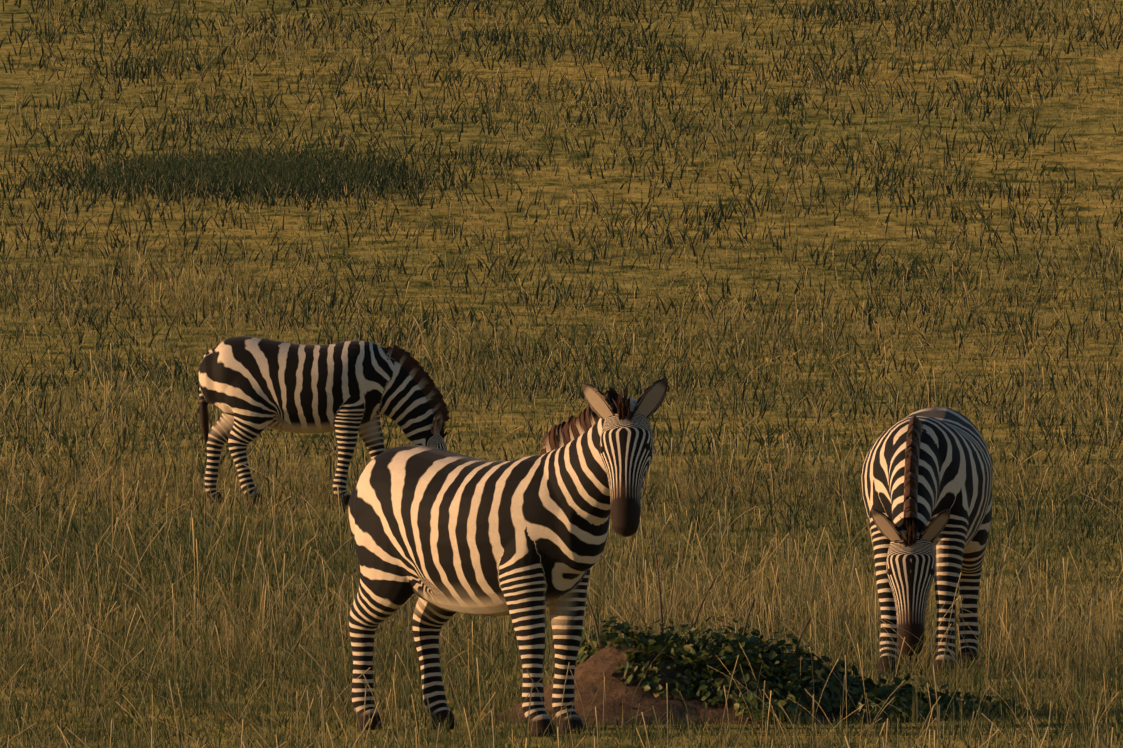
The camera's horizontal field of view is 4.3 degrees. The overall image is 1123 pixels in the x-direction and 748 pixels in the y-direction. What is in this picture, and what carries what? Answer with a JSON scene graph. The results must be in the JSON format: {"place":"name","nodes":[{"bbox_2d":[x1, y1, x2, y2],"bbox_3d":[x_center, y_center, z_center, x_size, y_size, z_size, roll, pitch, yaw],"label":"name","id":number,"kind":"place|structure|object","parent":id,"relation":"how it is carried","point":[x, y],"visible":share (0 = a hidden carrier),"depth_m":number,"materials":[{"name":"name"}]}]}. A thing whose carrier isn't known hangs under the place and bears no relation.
{"place":"outdoors","nodes":[
{"label":"outdoors","id":0,"kind":"place"},
{"bbox_2d":[0,0,1122,747],"bbox_3d":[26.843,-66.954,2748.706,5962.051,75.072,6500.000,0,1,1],"label":"ground","id":1,"kind":"structure","parent":0,"point":[640,194],"depth_m":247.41,"materials":[{"name":"green plant"}]},
{"bbox_2d":[199,336,449,504],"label":"zebra","id":2,"kind":"object","parent":1,"relation":"on","point":[253,388],"visible":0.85,"depth_m":120.23},
{"bbox_2d":[349,378,667,735],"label":"zebra","id":3,"kind":"object","parent":1,"relation":"on","point":[444,536],"visible":0.96,"depth_m":70.58},
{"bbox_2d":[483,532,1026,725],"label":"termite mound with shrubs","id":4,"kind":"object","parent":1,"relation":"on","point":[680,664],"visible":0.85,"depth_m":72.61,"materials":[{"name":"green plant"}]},
{"bbox_2d":[861,406,992,674],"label":"zebra","id":5,"kind":"object","parent":1,"relation":"on","point":[927,476],"visible":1,"depth_m":78.84}
]}

